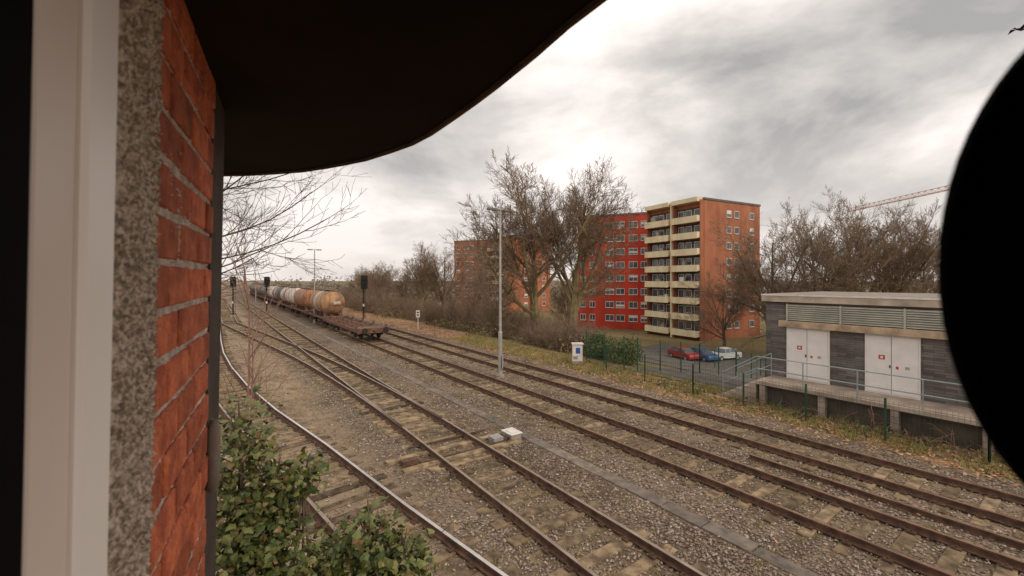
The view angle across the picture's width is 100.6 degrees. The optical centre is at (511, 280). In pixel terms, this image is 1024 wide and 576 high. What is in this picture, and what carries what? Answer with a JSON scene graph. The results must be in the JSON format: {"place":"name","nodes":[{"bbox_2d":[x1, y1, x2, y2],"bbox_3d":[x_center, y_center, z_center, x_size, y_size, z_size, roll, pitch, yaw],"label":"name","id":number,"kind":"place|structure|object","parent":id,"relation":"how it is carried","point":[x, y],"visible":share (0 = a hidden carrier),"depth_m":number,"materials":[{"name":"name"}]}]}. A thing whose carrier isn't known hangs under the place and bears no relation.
{"place":"outdoors","nodes":[
{"label":"outdoors","id":0,"kind":"place"},
{"bbox_2d":[215,281,1023,575],"bbox_3d":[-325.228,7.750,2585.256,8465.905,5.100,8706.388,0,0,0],"label":"ground","id":1,"kind":"structure","parent":0,"point":[758,349],"depth_m":12.38,"materials":[{"name":"grey gravel"}]},
{"bbox_2d":[230,277,235,316],"bbox_3d":[-39.545,2.350,60.261,0.710,5.700,0.778,0,0,0],"label":"railway signal","id":2,"kind":"object","parent":1,"relation":"on","point":[233,289],"visible":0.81,"depth_m":60.24,"materials":[{"name":"black paint"}]},
{"bbox_2d":[219,207,299,481],"bbox_3d":[-5.602,1.854,9.361,1.456,6.896,1.696,0,0,30],"label":"young tree","id":3,"kind":"object","parent":1,"relation":"on","point":[249,342],"visible":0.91,"depth_m":9.23,"materials":[{"name":"brown plant"}]},
{"bbox_2d":[264,277,269,316],"bbox_3d":[-34.745,2.350,60.261,0.710,5.700,0.778,0,0,0],"label":"railway signal","id":4,"kind":"object","parent":1,"relation":"on","point":[266,282],"visible":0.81,"depth_m":60.23,"materials":[{"name":"black paint"}]},
{"bbox_2d":[221,165,365,336],"bbox_3d":[-6.140,0.553,10.670,5.004,9.708,3.734,0,0,22],"label":"bare tree","id":5,"kind":"object","parent":1,"relation":"on","point":[245,230],"visible":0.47,"depth_m":10.26,"materials":[{"name":"brown plant"}]},
{"bbox_2d":[0,0,606,575],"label":"signal box","id":6,"kind":"object","parent":1,"relation":"on","point":[134,134],"visible":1,"depth_m":0.69,"materials":[{"name":"brick"}]},
{"bbox_2d":[0,0,33,575],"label":"window interior","id":7,"kind":"structure","parent":6,"relation":"in","point":[16,16],"depth_m":0.36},
{"bbox_2d":[938,51,1023,484],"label":"round observation mirror","id":8,"kind":"object","parent":6,"relation":"attached to","point":[981,267],"visible":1,"depth_m":0.20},
{"bbox_2d":[307,249,320,322],"bbox_3d":[-23.792,0.725,51.185,1.575,8.950,0.468,0,0,-27],"label":"lighting mast","id":9,"kind":"object","parent":1,"relation":"on","point":[314,278],"visible":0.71,"depth_m":51.14,"materials":[{"name":"metal"}]},
{"bbox_2d":[215,386,448,575],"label":"ivy bush","id":10,"kind":"object","parent":1,"relation":"on","point":[244,520],"visible":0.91,"depth_m":3.78,"materials":[{"name":"green plant"}]},
{"bbox_2d":[221,285,452,433],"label":"railway track","id":11,"kind":"structure","parent":1,"relation":"on","point":[230,326],"depth_m":21.57,"materials":[{"name":"brown wood"}]},
{"bbox_2d":[329,268,376,294],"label":"bare tree","id":12,"kind":"object","parent":1,"relation":"on","point":[350,286],"visible":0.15,"depth_m":168.94,"materials":[{"name":"brown plant"}]},
{"bbox_2d":[343,264,375,295],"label":"bare tree","id":13,"kind":"object","parent":1,"relation":"on","point":[356,281],"visible":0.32,"depth_m":120.58,"materials":[{"name":"brown plant"}]},
{"bbox_2d":[361,275,367,320],"bbox_3d":[-18.625,2.300,53.561,0.751,5.800,0.778,0,0,0],"label":"railway signal","id":14,"kind":"object","parent":1,"relation":"on","point":[364,281],"visible":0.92,"depth_m":53.53,"materials":[{"name":"black paint"}]},
{"bbox_2d":[219,315,522,575],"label":"railway track","id":15,"kind":"structure","parent":1,"relation":"on","point":[484,565],"depth_m":10.34,"materials":[{"name":"wood"}]},
{"bbox_2d":[357,264,393,299],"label":"bare tree","id":16,"kind":"object","parent":1,"relation":"on","point":[371,272],"visible":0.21,"depth_m":107.47,"materials":[{"name":"brown plant"}]},
{"bbox_2d":[356,267,395,299],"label":"bare tree","id":17,"kind":"object","parent":1,"relation":"on","point":[387,288],"visible":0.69,"depth_m":91.34,"materials":[{"name":"brown plant"}]},
{"bbox_2d":[359,260,400,297],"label":"bare tree","id":18,"kind":"object","parent":1,"relation":"on","point":[381,273],"visible":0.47,"depth_m":98.77,"materials":[{"name":"brown plant"}]},
{"bbox_2d":[390,266,426,314],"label":"bare tree","id":19,"kind":"object","parent":1,"relation":"on","point":[397,284],"visible":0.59,"depth_m":83.11,"materials":[{"name":"brown plant"}]},
{"bbox_2d":[399,241,446,306],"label":"bare tree","id":20,"kind":"object","parent":1,"relation":"on","point":[421,269],"visible":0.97,"depth_m":71.46,"materials":[{"name":"brown plant"}]},
{"bbox_2d":[401,261,448,303],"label":"bare tree","id":21,"kind":"object","parent":1,"relation":"on","point":[436,296],"visible":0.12,"depth_m":117.37,"materials":[{"name":"brown plant"}]},
{"bbox_2d":[413,237,480,317],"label":"bare tree","id":22,"kind":"object","parent":1,"relation":"on","point":[445,294],"visible":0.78,"depth_m":75.00,"materials":[{"name":"brown plant"}]},
{"bbox_2d":[284,283,620,357],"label":"shrub thicket","id":23,"kind":"object","parent":1,"relation":"on","point":[559,337],"visible":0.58,"depth_m":45.85,"materials":[{"name":"brown plant"}]},
{"bbox_2d":[385,429,522,474],"bbox_3d":[-1.780,5.125,13.019,4.100,0.250,1.530,0,0,-35],"label":"point rodding","id":24,"kind":"object","parent":1,"relation":"on","point":[496,440],"visible":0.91,"depth_m":12.63,"materials":[{"name":"brown wood"}]},
{"bbox_2d":[447,264,489,309],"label":"bare tree","id":25,"kind":"object","parent":1,"relation":"on","point":[478,297],"visible":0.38,"depth_m":89.16,"materials":[{"name":"brown plant"}]},
{"bbox_2d":[454,240,489,309],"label":"apartment block","id":26,"kind":"structure","parent":1,"relation":"on","point":[469,258],"depth_m":150.22,"materials":[{"name":"brown brick"}]},
{"bbox_2d":[456,245,484,303],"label":"windows","id":27,"kind":"structure","parent":26,"relation":"in","point":[457,255],"depth_m":150.30,"materials":[{"name":"grey glass"}]},
{"bbox_2d":[235,288,710,575],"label":"railway track","id":28,"kind":"structure","parent":1,"relation":"on","point":[630,538],"depth_m":10.10,"materials":[{"name":"brown wood"}]},
{"bbox_2d":[463,250,526,317],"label":"bare tree","id":29,"kind":"object","parent":1,"relation":"on","point":[481,277],"visible":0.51,"depth_m":60.43,"materials":[{"name":"brown plant"}]},
{"bbox_2d":[487,207,512,377],"bbox_3d":[-0.622,0.675,22.785,1.575,9.050,0.468,0,0,-27],"label":"lighting mast","id":30,"kind":"object","parent":1,"relation":"on","point":[500,363],"visible":1,"depth_m":22.74,"materials":[{"name":"metal"}]},
{"bbox_2d":[501,427,522,439],"bbox_3d":[-0.098,5.065,13.913,0.680,0.270,0.610,0,0,-35],"label":"point machine","id":31,"kind":"object","parent":1,"relation":"on","point":[511,433],"visible":0.88,"depth_m":13.83,"materials":[{"name":"white paint"}]},
{"bbox_2d":[487,235,549,311],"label":"apartment block","id":32,"kind":"structure","parent":1,"relation":"on","point":[544,296],"depth_m":141.81,"materials":[{"name":"brown brick"}]},
{"bbox_2d":[524,251,545,305],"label":"gable windows","id":33,"kind":"structure","parent":32,"relation":"in","point":[543,279],"depth_m":140.44,"materials":[{"name":"white glass"}]},
{"bbox_2d":[439,145,642,341],"bbox_3d":[2.126,-2.840,40.023,18.708,19.124,12.347,0,0,-17],"label":"bare tree","id":34,"kind":"object","parent":1,"relation":"on","point":[533,293],"visible":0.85,"depth_m":38.76,"materials":[{"name":"brown plant"}]},
{"bbox_2d":[284,316,820,575],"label":"cable trough","id":35,"kind":"object","parent":1,"relation":"on","point":[737,540],"visible":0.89,"depth_m":10.31,"materials":[{"name":"grey concrete"}]},
{"bbox_2d":[494,157,648,327],"bbox_3d":[6.989,-2.862,42.819,18.498,20.415,11.947,0,0,-42],"label":"bare tree","id":36,"kind":"object","parent":1,"relation":"on","point":[575,297],"visible":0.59,"depth_m":41.83,"materials":[{"name":"brown plant"}]},
{"bbox_2d":[545,269,602,327],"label":"bare tree","id":37,"kind":"object","parent":1,"relation":"on","point":[562,300],"visible":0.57,"depth_m":67.57,"materials":[{"name":"brown plant"}]},
{"bbox_2d":[571,342,583,364],"bbox_3d":[4.030,4.560,26.200,0.700,1.380,0.440,0,0,0],"label":"switch cabinet","id":38,"kind":"object","parent":1,"relation":"on","point":[577,351],"visible":0.93,"depth_m":26.03,"materials":[{"name":"white paint"}]},
{"bbox_2d":[218,346,972,575],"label":"weeds","id":39,"kind":"object","parent":1,"relation":"on","point":[816,536],"visible":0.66,"depth_m":12.11,"materials":[{"name":"green plant"}]},
{"bbox_2d":[271,273,937,301],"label":"distant treeline","id":40,"kind":"object","parent":1,"relation":"on","point":[320,283],"visible":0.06,"depth_m":297.41,"materials":[{"name":"brown plant"}]},
{"bbox_2d":[586,331,624,370],"bbox_3d":[5.604,4.275,25.798,0.070,2.050,3.374,0,0,-30],"label":"fence","id":41,"kind":"object","parent":1,"relation":"on","point":[604,349],"visible":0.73,"depth_m":25.70,"materials":[{"name":"green metal"}]},
{"bbox_2d":[578,212,646,329],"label":"apartment block","id":42,"kind":"structure","parent":1,"relation":"on","point":[624,306],"depth_m":89.20,"materials":[{"name":"red brick"}]},
{"bbox_2d":[580,220,646,321],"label":"windows","id":43,"kind":"structure","parent":42,"relation":"in","point":[632,291],"depth_m":89.16,"materials":[{"name":"grey glass"}]},
{"bbox_2d":[215,344,1023,575],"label":"track ballast","id":44,"kind":"structure","parent":1,"relation":"on","point":[858,567],"depth_m":10.04,"materials":[{"name":"gravel"}]},
{"bbox_2d":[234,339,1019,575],"bbox_3d":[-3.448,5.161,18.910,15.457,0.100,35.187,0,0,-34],"label":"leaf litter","id":45,"kind":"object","parent":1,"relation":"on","point":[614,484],"visible":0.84,"depth_m":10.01,"materials":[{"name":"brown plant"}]},
{"bbox_2d":[250,293,1023,575],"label":"railway track","id":46,"kind":"structure","parent":1,"relation":"on","point":[948,563],"depth_m":10.65,"materials":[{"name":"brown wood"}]},
{"bbox_2d":[254,283,260,297],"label":"tank wagon","id":47,"kind":"object","parent":46,"relation":"on","point":[257,293],"visible":0.23,"depth_m":118.08,"materials":[{"name":"grey metal"}]},
{"bbox_2d":[257,283,263,299],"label":"tank wagon","id":48,"kind":"object","parent":46,"relation":"on","point":[259,287],"visible":0.39,"depth_m":109.15,"materials":[{"name":"grey metal"}]},
{"bbox_2d":[260,285,271,300],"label":"tank wagon","id":49,"kind":"object","parent":46,"relation":"on","point":[263,288],"visible":0.2,"depth_m":100.23,"materials":[{"name":"grey metal"}]},
{"bbox_2d":[265,283,278,303],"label":"tank wagon","id":50,"kind":"object","parent":46,"relation":"on","point":[271,288],"visible":0.39,"depth_m":88.83,"materials":[{"name":"white metal"}]},
{"bbox_2d":[271,285,287,306],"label":"tank wagon","id":51,"kind":"object","parent":46,"relation":"on","point":[276,301],"visible":0.45,"depth_m":80.07,"materials":[{"name":"grey metal"}]},
{"bbox_2d":[279,284,303,311],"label":"tank wagon","id":52,"kind":"object","parent":46,"relation":"on","point":[288,296],"visible":0.69,"depth_m":68.31,"materials":[{"name":"white metal"}]},
{"bbox_2d":[292,285,321,317],"bbox_3d":[-28.710,2.837,59.782,2.680,4.293,12.200,0,0,-35],"label":"tank wagon","id":53,"kind":"object","parent":46,"relation":"on","point":[301,297],"visible":0.6,"depth_m":57.00,"materials":[{"name":"orange metal"}]},
{"bbox_2d":[307,286,348,325],"bbox_3d":[-21.851,2.837,50.058,2.680,4.293,11.000,0,0,-35],"label":"tank wagon","id":54,"kind":"object","parent":46,"relation":"on","point":[325,302],"visible":0.84,"depth_m":47.38,"materials":[{"name":"metal"}]},
{"bbox_2d":[326,316,388,338],"bbox_3d":[-14.933,4.382,40.252,2.660,1.203,12.800,0,0,-35],"label":"flat wagon","id":55,"kind":"object","parent":46,"relation":"on","point":[359,328],"visible":1,"depth_m":38.13,"materials":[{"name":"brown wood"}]},
{"bbox_2d":[312,309,1023,540],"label":"railway track","id":56,"kind":"structure","parent":1,"relation":"on","point":[982,512],"depth_m":13.07,"materials":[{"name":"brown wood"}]},
{"bbox_2d":[343,310,1019,485],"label":"leaf litter","id":57,"kind":"object","parent":1,"relation":"on","point":[777,411],"visible":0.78,"depth_m":17.52,"materials":[{"name":"brown plant"}]},
{"bbox_2d":[619,344,764,390],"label":"asphalt yard","id":58,"kind":"structure","parent":1,"relation":"on","point":[671,360],"depth_m":38.19,"materials":[{"name":"grey asphalt"}]},
{"bbox_2d":[667,346,700,359],"bbox_3d":[22.408,9.544,55.476,1.790,1.498,4.246,0,0,-19],"label":"parked car","id":59,"kind":"object","parent":58,"relation":"on","point":[688,356],"visible":0.85,"depth_m":54.86,"materials":[{"name":"red paint"}]},
{"bbox_2d":[691,347,719,361],"bbox_3d":[24.508,9.544,54.876,1.790,1.498,4.246,0,0,-19],"label":"parked car","id":60,"kind":"object","parent":58,"relation":"on","point":[710,354],"visible":0.42,"depth_m":53.47,"materials":[{"name":"blue paint"}]},
{"bbox_2d":[712,347,741,360],"bbox_3d":[27.576,9.544,55.191,4.246,1.498,1.790,0,0,-20],"label":"parked car","id":61,"kind":"object","parent":58,"relation":"on","point":[724,354],"visible":0.59,"depth_m":54.57,"materials":[{"name":"white paint"}]},
{"bbox_2d":[637,338,765,378],"bbox_3d":[13.666,5.646,28.857,16.477,4.791,0.160,0,0,-37],"label":"fence","id":62,"kind":"object","parent":1,"relation":"on","point":[694,354],"visible":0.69,"depth_m":27.38,"materials":[{"name":"metal"}]},
{"bbox_2d":[645,196,760,340],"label":"apartment block","id":63,"kind":"structure","parent":1,"relation":"on","point":[683,248],"depth_m":75.67,"materials":[{"name":"brown brick"}]},
{"bbox_2d":[726,210,754,328],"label":"gable windows","id":64,"kind":"structure","parent":63,"relation":"in","point":[736,214],"depth_m":75.67,"materials":[{"name":"grey glass"}]},
{"bbox_2d":[664,271,753,349],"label":"bare tree","id":65,"kind":"object","parent":1,"relation":"on","point":[723,319],"visible":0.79,"depth_m":61.48,"materials":[{"name":"brown plant"}]},
{"bbox_2d":[696,349,764,375],"bbox_3d":[21.878,6.860,34.815,6.866,5.284,24.539,0,0,9],"label":"fence","id":66,"kind":"object","parent":1,"relation":"on","point":[736,362],"visible":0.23,"depth_m":43.60,"materials":[{"name":"green metal"}]},
{"bbox_2d":[449,334,1015,479],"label":"weeds","id":67,"kind":"object","parent":1,"relation":"on","point":[564,357],"visible":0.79,"depth_m":18.27,"materials":[{"name":"green plant"}]},
{"bbox_2d":[723,381,758,402],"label":"steps","id":68,"kind":"structure","parent":1,"relation":"on","point":[751,390],"depth_m":18.18,"materials":[{"name":"concrete"}]},
{"bbox_2d":[582,331,936,448],"bbox_3d":[9.996,4.691,18.963,4.702,2.398,25.558,0,0,-22],"label":"hedge","id":69,"kind":"object","parent":1,"relation":"on","point":[631,348],"visible":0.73,"depth_m":27.23,"materials":[{"name":"green plant"}]},
{"bbox_2d":[575,341,1008,469],"bbox_3d":[11.001,4.550,15.420,0.565,1.500,26.580,0,0,-33],"label":"fence","id":70,"kind":"object","parent":1,"relation":"on","point":[885,423],"visible":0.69,"depth_m":15.52,"materials":[{"name":"metal"}]},
{"bbox_2d":[707,199,877,323],"bbox_3d":[35.923,0.619,55.806,17.008,20.754,21.189,0,0,32],"label":"bare tree","id":71,"kind":"object","parent":1,"relation":"on","point":[753,271],"visible":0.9,"depth_m":52.61,"materials":[{"name":"brown plant"}]},
{"bbox_2d":[673,194,916,348],"bbox_3d":[37.013,-0.313,57.426,23.229,22.752,18.645,0,0,-4],"label":"bare tree","id":72,"kind":"object","parent":1,"relation":"on","point":[868,254],"visible":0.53,"depth_m":53.74,"materials":[{"name":"brown plant"}]},
{"bbox_2d":[723,353,966,410],"bbox_3d":[14.625,4.191,12.837,1.344,2.019,16.119,0,0,-35],"label":"handrail","id":73,"kind":"object","parent":1,"relation":"on","point":[802,375],"visible":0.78,"depth_m":15.81,"materials":[{"name":"metal"}]},
{"bbox_2d":[765,187,938,292],"bbox_3d":[46.154,-1.042,57.911,22.871,24.093,14.771,0,0,-5],"label":"bare tree","id":74,"kind":"object","parent":1,"relation":"on","point":[887,275],"visible":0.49,"depth_m":56.11,"materials":[{"name":"brown plant"}]},
{"bbox_2d":[790,197,942,292],"bbox_3d":[53.672,-0.313,63.952,19.627,22.752,24.452,0,0,-31],"label":"bare tree","id":75,"kind":"object","parent":1,"relation":"on","point":[921,242],"visible":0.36,"depth_m":56.13,"materials":[{"name":"brown plant"}]},
{"bbox_2d":[727,393,1005,467],"bbox_3d":[13.270,5.032,12.929,2.806,2.105,13.699,0,0,-40],"label":"bramble","id":76,"kind":"object","parent":1,"relation":"on","point":[921,438],"visible":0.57,"depth_m":13.72,"materials":[{"name":"plant"}]},
{"bbox_2d":[766,303,969,407],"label":"walls","id":77,"kind":"structure","parent":1,"relation":"on","point":[847,349],"depth_m":16.43,"materials":[{"name":"stone"}]},
{"bbox_2d":[787,327,829,384],"bbox_3d":[12.283,3.105,17.672,0.147,2.190,1.560,0,0,-35],"label":"double door","id":78,"kind":"structure","parent":77,"relation":"attached to","point":[812,346],"depth_m":17.58,"materials":[{"name":"white metal"}]},
{"bbox_2d":[761,291,940,309],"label":"flat roof","id":79,"kind":"structure","parent":77,"relation":"on","point":[904,300],"depth_m":16.62,"materials":[{"name":"white paint"}]},
{"bbox_2d":[778,320,945,339],"bbox_3d":[15.787,1.870,12.592,0.277,0.260,14.380,0,0,-35],"label":"concrete canopy","id":80,"kind":"object","parent":77,"relation":"attached to","point":[928,334],"visible":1,"depth_m":15.91,"materials":[{"name":"beige concrete"}]},
{"bbox_2d":[786,304,943,330],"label":"louvres","id":81,"kind":"object","parent":77,"relation":"attached to","point":[922,319],"visible":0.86,"depth_m":16.00,"materials":[{"name":"grey metal"}]},
{"bbox_2d":[865,333,920,399],"bbox_3d":[13.831,3.105,15.478,0.147,2.190,1.550,0,0,-35],"label":"double door","id":82,"kind":"structure","parent":77,"relation":"attached to","point":[894,355],"depth_m":15.41,"materials":[{"name":"white metal"}]},
{"bbox_2d":[755,375,996,455],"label":"loading platform","id":83,"kind":"structure","parent":1,"relation":"on","point":[946,409],"depth_m":14.77,"materials":[{"name":"concrete"}]},
{"bbox_2d":[748,454,1023,551],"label":"spare rail","id":84,"kind":"object","parent":1,"relation":"on","point":[970,529],"visible":1,"depth_m":9.59,"materials":[{"name":"brown metal"}]},
{"bbox_2d":[851,228,938,293],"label":"bare tree","id":85,"kind":"object","parent":1,"relation":"on","point":[932,278],"visible":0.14,"depth_m":64.99,"materials":[{"name":"brown plant"}]},
{"bbox_2d":[847,185,948,211],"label":"tower crane","id":86,"kind":"object","parent":1,"relation":"on","point":[919,193],"visible":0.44,"depth_m":123.39,"materials":[{"name":"metal"}]},
{"bbox_2d":[222,0,1023,281],"label":"sky","id":87,"kind":"structure","parent":0,"point":[764,103],"materials":[{"name":"grey"}]},
{"bbox_2d":[1008,24,1023,34],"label":"branch","id":88,"kind":"object","parent":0,"point":[1021,28],"visible":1,"depth_m":19.99,"materials":[{"name":"black plant"}]}
]}

